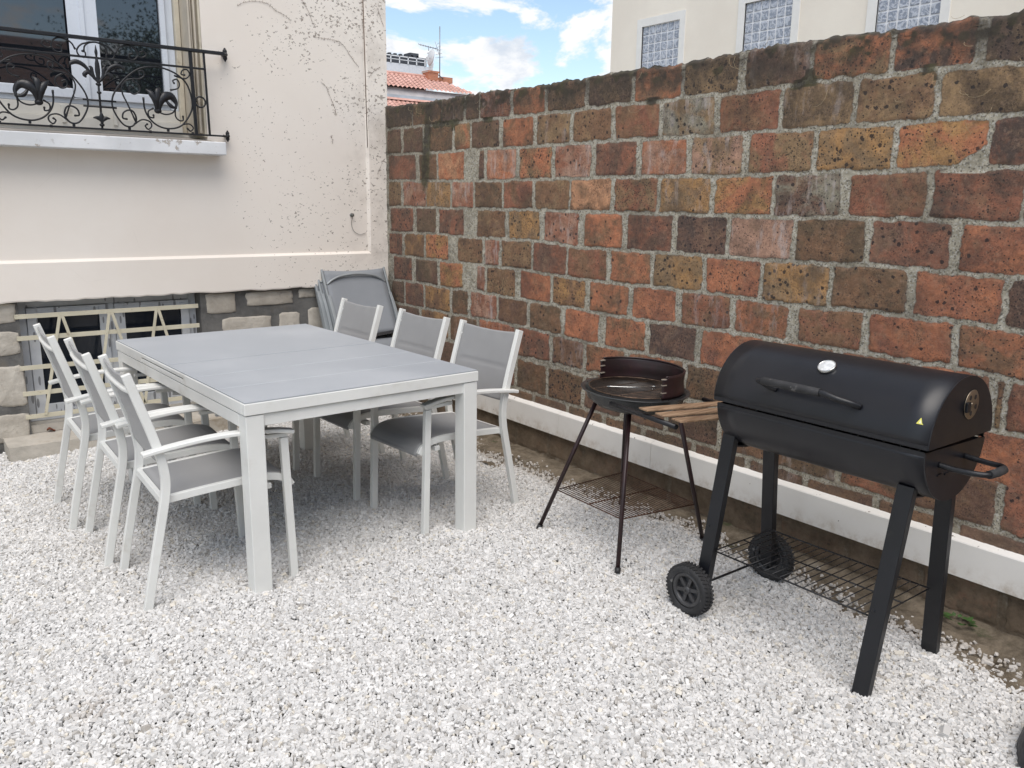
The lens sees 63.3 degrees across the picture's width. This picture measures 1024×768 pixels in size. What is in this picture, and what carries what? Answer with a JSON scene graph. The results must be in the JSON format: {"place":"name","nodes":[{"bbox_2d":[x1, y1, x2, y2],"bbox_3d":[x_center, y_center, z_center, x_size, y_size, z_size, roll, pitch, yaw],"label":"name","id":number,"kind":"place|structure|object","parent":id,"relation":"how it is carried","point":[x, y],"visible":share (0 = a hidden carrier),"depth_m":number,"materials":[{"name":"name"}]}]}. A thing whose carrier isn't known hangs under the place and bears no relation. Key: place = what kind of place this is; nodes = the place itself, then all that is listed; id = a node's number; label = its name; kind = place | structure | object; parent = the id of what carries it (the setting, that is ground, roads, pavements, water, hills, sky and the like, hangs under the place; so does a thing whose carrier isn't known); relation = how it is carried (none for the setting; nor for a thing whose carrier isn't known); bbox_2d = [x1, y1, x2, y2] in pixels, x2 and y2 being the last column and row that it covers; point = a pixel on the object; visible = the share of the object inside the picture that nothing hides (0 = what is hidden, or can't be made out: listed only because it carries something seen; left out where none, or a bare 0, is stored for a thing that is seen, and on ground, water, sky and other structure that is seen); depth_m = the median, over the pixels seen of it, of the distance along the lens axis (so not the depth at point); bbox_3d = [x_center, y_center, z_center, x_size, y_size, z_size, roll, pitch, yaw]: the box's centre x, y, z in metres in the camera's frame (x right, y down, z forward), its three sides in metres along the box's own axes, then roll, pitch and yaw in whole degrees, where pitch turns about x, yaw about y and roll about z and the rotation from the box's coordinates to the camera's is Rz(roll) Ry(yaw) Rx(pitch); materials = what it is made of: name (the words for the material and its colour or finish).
{"place":"outdoors","nodes":[
{"label":"outdoors","id":0,"kind":"place"},
{"bbox_2d":[385,0,612,93],"label":"sky","id":1,"kind":"structure","parent":0,"point":[486,45],"materials":[{"name":"blue"}]},
{"bbox_2d":[0,413,1023,767],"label":"gravel","id":2,"kind":"structure","parent":0,"point":[596,621],"depth_m":2.79,"materials":[{"name":"white gravel"}]},
{"bbox_2d":[33,323,200,529],"bbox_3d":[-1.879,0.158,3.986,0.598,0.894,0.502,-8,15,-36],"label":"garden armchair","id":3,"kind":"object","parent":2,"relation":"on","point":[83,425],"visible":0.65,"depth_m":3.85,"materials":[{"name":"white metal"}]},
{"bbox_2d":[64,337,244,566],"bbox_3d":[-1.534,0.246,3.609,0.598,0.894,0.502,-8,15,-35],"label":"garden armchair","id":4,"kind":"object","parent":2,"relation":"on","point":[118,450],"visible":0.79,"depth_m":3.52,"materials":[{"name":"white metal"}]},
{"bbox_2d":[98,354,298,610],"bbox_3d":[-1.210,0.330,3.247,0.598,0.894,0.502,-8,15,-35],"label":"garden armchair","id":5,"kind":"object","parent":2,"relation":"on","point":[164,481],"visible":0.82,"depth_m":3.16,"materials":[{"name":"white metal"}]},
{"bbox_2d":[116,324,477,592],"bbox_3d":[-1.092,0.233,4.018,1.050,0.772,1.690,-9,16,-38],"label":"dining table","id":6,"kind":"object","parent":2,"relation":"on","point":[251,383],"visible":0.91,"depth_m":3.57,"materials":[{"name":"white painted aluminium"},{"name":"grey glass"}]},
{"bbox_2d":[264,298,384,470],"bbox_3d":[-1.115,-0.018,4.841,0.598,0.894,0.502,-9,16,-38],"label":"garden armchair","id":7,"kind":"object","parent":2,"relation":"on","point":[357,320],"visible":0.27,"depth_m":4.90,"materials":[{"name":"grey fabric"}]},
{"bbox_2d":[314,284,391,336],"bbox_3d":[-1.098,-0.337,5.948,0.508,1.100,0.068,-9,-7,-38],"label":"folding chair","id":8,"kind":"object","parent":2,"relation":"on","point":[321,310],"visible":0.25,"depth_m":5.80,"materials":[{"name":"grey metal"}]},
{"bbox_2d":[318,280,392,338],"bbox_3d":[-1.057,-0.322,5.928,0.508,1.100,0.069,-9,-9,-37],"label":"folding chair","id":9,"kind":"object","parent":2,"relation":"on","point":[325,304],"visible":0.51,"depth_m":5.80,"materials":[{"name":"grey metal"}]},
{"bbox_2d":[320,267,418,401],"bbox_3d":[-1.003,-0.307,5.894,0.508,1.100,0.068,-9,-11,-36],"label":"folding chair","id":10,"kind":"object","parent":2,"relation":"on","point":[371,288],"visible":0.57,"depth_m":5.97,"materials":[{"name":"grey fabric"}]},
{"bbox_2d":[313,308,449,500],"bbox_3d":[-0.698,0.087,4.388,0.598,0.894,0.502,-9,16,-39],"label":"garden armchair","id":11,"kind":"object","parent":2,"relation":"on","point":[420,335],"visible":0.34,"depth_m":4.39,"materials":[{"name":"grey fabric"}]},
{"bbox_2d":[370,319,522,535],"bbox_3d":[-0.324,0.181,3.985,0.598,0.894,0.502,-10,16,-41],"label":"garden armchair","id":12,"kind":"object","parent":2,"relation":"on","point":[489,355],"visible":0.81,"depth_m":3.96,"materials":[{"name":"grey fabric"}]},
{"bbox_2d":[536,356,722,573],"bbox_3d":[0.608,0.338,3.518,0.579,0.800,0.979,-9,15,-36],"label":"round grill","id":13,"kind":"object","parent":2,"relation":"on","point":[645,388],"visible":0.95,"depth_m":3.59,"materials":[{"name":"black metal"}]},
{"bbox_2d":[666,340,1008,696],"bbox_3d":[1.099,0.402,2.793,0.546,1.012,1.003,-9,15,-36],"label":"barrel grill","id":14,"kind":"object","parent":2,"relation":"on","point":[909,433],"visible":1,"depth_m":2.58,"materials":[{"name":"black metal"}]},
{"bbox_2d":[1016,727,1023,767],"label":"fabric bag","id":15,"kind":"object","parent":2,"relation":"on","point":[1020,750],"visible":1,"depth_m":2.25,"materials":[{"name":"fabric"}]},
{"bbox_2d":[398,412,1023,694],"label":"soil strip","id":16,"kind":"object","parent":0,"point":[989,639],"visible":0.41,"depth_m":3.29,"materials":[{"name":"brown soil"}]},
{"bbox_2d":[943,612,977,626],"bbox_3d":[1.613,0.845,2.994,0.105,0.015,0.096,3,13,11],"label":"weed","id":17,"kind":"object","parent":16,"relation":"on","point":[947,615],"visible":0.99,"depth_m":3.00,"materials":[{"name":"green plant"}]},
{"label":"ground","id":18,"kind":"structure","parent":0,"visible":0},
{"bbox_2d":[0,0,387,461],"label":"house","id":19,"kind":"structure","parent":18,"relation":"on","point":[248,225],"depth_m":5.20,"materials":[{"name":"paint"}]},
{"bbox_2d":[0,0,206,138],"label":"tall window","id":20,"kind":"structure","parent":19,"relation":"in","point":[162,22],"depth_m":4.97,"materials":[{"name":"white plastic"}]},
{"bbox_2d":[14,304,199,419],"bbox_3d":[-2.450,-0.154,5.144,1.036,0.623,0.012,-9,15,-36],"label":"security grille","id":21,"kind":"object","parent":19,"relation":"attached to","point":[106,332],"visible":0.66,"depth_m":5.06,"materials":[{"name":"beige metal"}]},
{"bbox_2d":[17,293,196,432],"bbox_3d":[-2.505,-0.169,5.248,1.030,0.790,0.190,-9,15,-36],"label":"cellar window","id":22,"kind":"structure","parent":19,"relation":"in","point":[34,353],"depth_m":5.12,"materials":[{"name":"plastic"}]},
{"bbox_2d":[0,26,229,141],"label":"iron balustrade","id":23,"kind":"object","parent":19,"relation":"attached to","point":[37,89],"visible":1,"depth_m":4.74,"materials":[{"name":"black metal"}]},
{"bbox_2d":[237,0,382,173],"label":"dried creeper","id":24,"kind":"object","parent":19,"relation":"attached to","point":[353,60],"visible":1,"depth_m":5.74,"materials":[{"name":"plant"}]},
{"bbox_2d":[386,52,433,90],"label":"flat roof block","id":25,"kind":"structure","parent":18,"relation":"on","point":[414,63],"depth_m":65.88,"materials":[{"name":"paint"}]},
{"bbox_2d":[387,52,471,105],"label":"tiled house","id":26,"kind":"structure","parent":18,"relation":"on","point":[404,88],"depth_m":44.54,"materials":[{"name":"tile"}]},
{"bbox_2d":[426,49,434,64],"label":"satellite dish","id":27,"kind":"object","parent":26,"relation":"attached to","point":[430,57],"visible":1,"depth_m":44.84,"materials":[{"name":"white metal"}]},
{"bbox_2d":[418,26,443,78],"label":"television antenna","id":28,"kind":"object","parent":26,"relation":"attached to","point":[439,53],"visible":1,"depth_m":45.49,"materials":[{"name":"metal"}]},
{"bbox_2d":[451,88,477,94],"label":"gable house","id":29,"kind":"structure","parent":18,"relation":"on","point":[474,93],"depth_m":59.56,"materials":[{"name":"white paint"}]},
{"bbox_2d":[385,9,1023,638],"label":"brick wall","id":30,"kind":"structure","parent":18,"relation":"on","point":[771,195],"depth_m":3.59,"materials":[{"name":"brown brick"}]},
{"bbox_2d":[453,394,1023,599],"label":"skirting board","id":31,"kind":"object","parent":30,"relation":"attached to","point":[989,566],"visible":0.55,"depth_m":3.53,"materials":[{"name":"white paint"}]},
{"bbox_2d":[610,0,1023,71],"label":"apartment building","id":32,"kind":"structure","parent":18,"relation":"on","point":[651,33],"depth_m":16.09,"materials":[{"name":"beige paint"}]},
{"bbox_2d":[635,10,685,68],"bbox_3d":[3.207,-7.085,17.898,0.120,1.595,1.375,-9,15,-36],"label":"window","id":33,"kind":"structure","parent":32,"relation":"in","point":[663,38],"depth_m":17.80,"materials":[{"name":"white glass"}]},
{"bbox_2d":[735,0,800,52],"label":"window","id":34,"kind":"structure","parent":32,"relation":"in","point":[778,20],"depth_m":15.75,"materials":[{"name":"white glass"}]},
{"bbox_2d":[865,0,950,32],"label":"window","id":35,"kind":"structure","parent":32,"relation":"in","point":[897,14],"depth_m":13.71,"materials":[{"name":"white glass"}]}
]}

